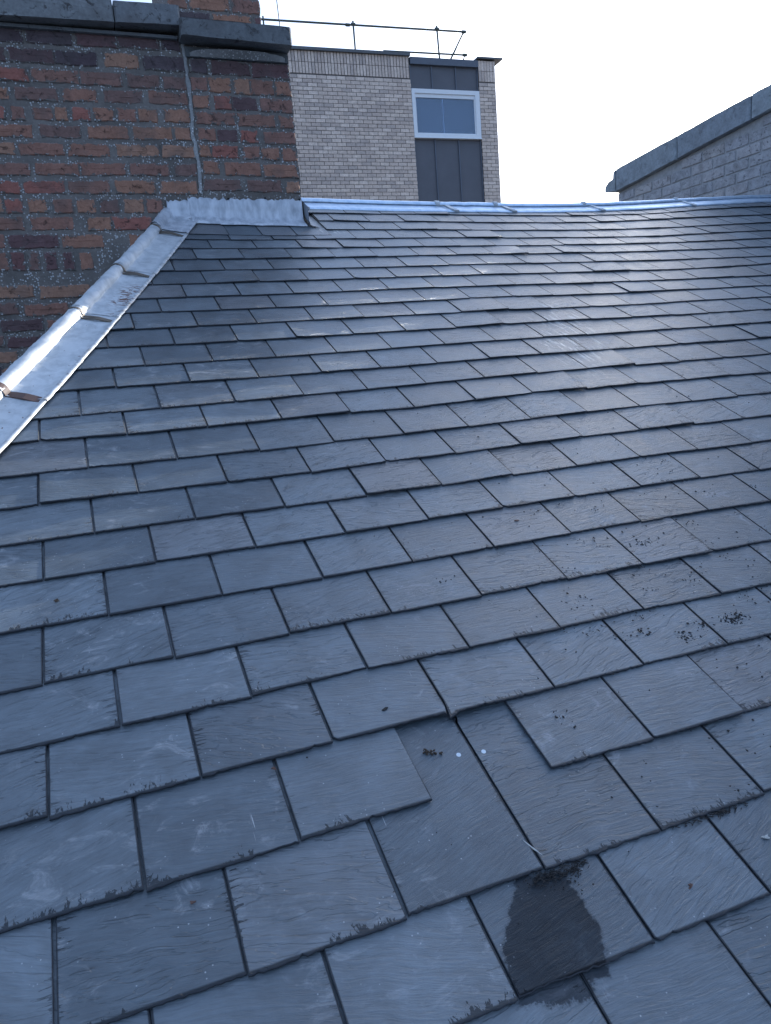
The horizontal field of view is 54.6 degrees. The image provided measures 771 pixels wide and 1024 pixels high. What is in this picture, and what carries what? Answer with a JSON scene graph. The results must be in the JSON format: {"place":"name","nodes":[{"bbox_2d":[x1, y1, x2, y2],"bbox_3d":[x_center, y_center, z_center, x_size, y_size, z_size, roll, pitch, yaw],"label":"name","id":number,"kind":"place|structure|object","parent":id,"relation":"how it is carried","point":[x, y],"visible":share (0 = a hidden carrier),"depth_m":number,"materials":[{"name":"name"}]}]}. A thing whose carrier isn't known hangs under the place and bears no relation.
{"place":"outdoors","nodes":[
{"label":"outdoors","id":0,"kind":"place"},
{"bbox_2d":[111,0,770,202],"label":"sky","id":1,"kind":"structure","parent":0,"point":[585,89],"materials":[{"name":"white"}]},
{"label":"ground","id":2,"kind":"structure","parent":0,"visible":0},
{"bbox_2d":[0,202,770,1023],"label":"slate roof","id":3,"kind":"structure","parent":2,"relation":"on","point":[220,560],"depth_m":1.38,"materials":[{"name":"stone"}]},
{"bbox_2d":[0,207,199,452],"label":"hip capping","id":4,"kind":"object","parent":3,"relation":"on","point":[36,375],"visible":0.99,"depth_m":2.40,"materials":[{"name":"silver metal"}]},
{"bbox_2d":[0,0,302,375],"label":"brick chimney wall","id":5,"kind":"structure","parent":3,"relation":"on","point":[122,123],"depth_m":3.31,"materials":[{"name":"brick"}]},
{"bbox_2d":[152,0,260,23],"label":"brick chimney stack","id":6,"kind":"object","parent":5,"relation":"on","point":[246,11],"visible":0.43,"depth_m":3.53,"materials":[{"name":"brown brick"}]},
{"bbox_2d":[166,197,319,226],"bbox_3d":[-0.746,-1.496,3.625,0.767,0.286,0.358,-9,12,-20],"label":"lead apron","id":7,"kind":"object","parent":5,"relation":"attached to","point":[261,212],"visible":0.93,"depth_m":3.54,"materials":[{"name":"metal"}]},
{"bbox_2d":[423,748,442,754],"bbox_3d":[0.073,0.374,1.166,0.032,0.012,0.011,-5,11,-1],"label":"moss clump","id":8,"kind":"object","parent":3,"relation":"on","point":[426,751],"visible":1,"depth_m":1.16,"materials":[{"name":"black plant"}]},
{"bbox_2d":[147,311,770,925],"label":"moss clumps","id":9,"kind":"object","parent":3,"relation":"on","point":[575,869],"visible":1,"depth_m":1.24,"materials":[{"name":"black plant"}]},
{"bbox_2d":[522,839,541,854],"bbox_3d":[0.204,0.466,1.036,0.034,0.015,0.003,4,14,37],"label":"wood sliver","id":10,"kind":"object","parent":3,"relation":"on","point":[533,848],"visible":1,"depth_m":1.04,"materials":[{"name":"grey wood"}]},
{"bbox_2d":[301,194,770,212],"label":"ridge capping","id":11,"kind":"object","parent":3,"relation":"on","point":[376,205],"visible":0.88,"depth_m":4.39,"materials":[{"name":"metal"}]},
{"bbox_2d":[288,45,502,202],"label":"brick office building","id":12,"kind":"structure","parent":2,"relation":"on","point":[385,125],"depth_m":15.78,"materials":[{"name":"brick"}]},
{"bbox_2d":[276,0,279,25],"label":"roof aerial pole","id":13,"kind":"object","parent":12,"relation":"on","point":[278,12],"visible":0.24,"depth_m":15.09,"materials":[{"name":"white metal"}]},
{"bbox_2d":[261,16,466,59],"bbox_3d":[-1.591,-9.697,15.418,7.221,0.983,0.076,-8,11,-18],"label":"roof guard rail","id":14,"kind":"object","parent":12,"relation":"on","point":[436,29],"visible":0.69,"depth_m":15.98,"materials":[{"name":"grey metal"}]},
{"bbox_2d":[411,88,481,139],"bbox_3d":[1.325,-8.583,16.129,1.597,0.980,0.110,-8,11,-18],"label":"window","id":15,"kind":"structure","parent":12,"relation":"in","point":[437,113],"depth_m":16.13,"materials":[{"name":"white paint"}]},
{"bbox_2d":[605,84,770,200],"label":"parapet wall","id":16,"kind":"structure","parent":2,"relation":"on","point":[726,152],"depth_m":6.11,"materials":[{"name":"grey brick"}]}
]}

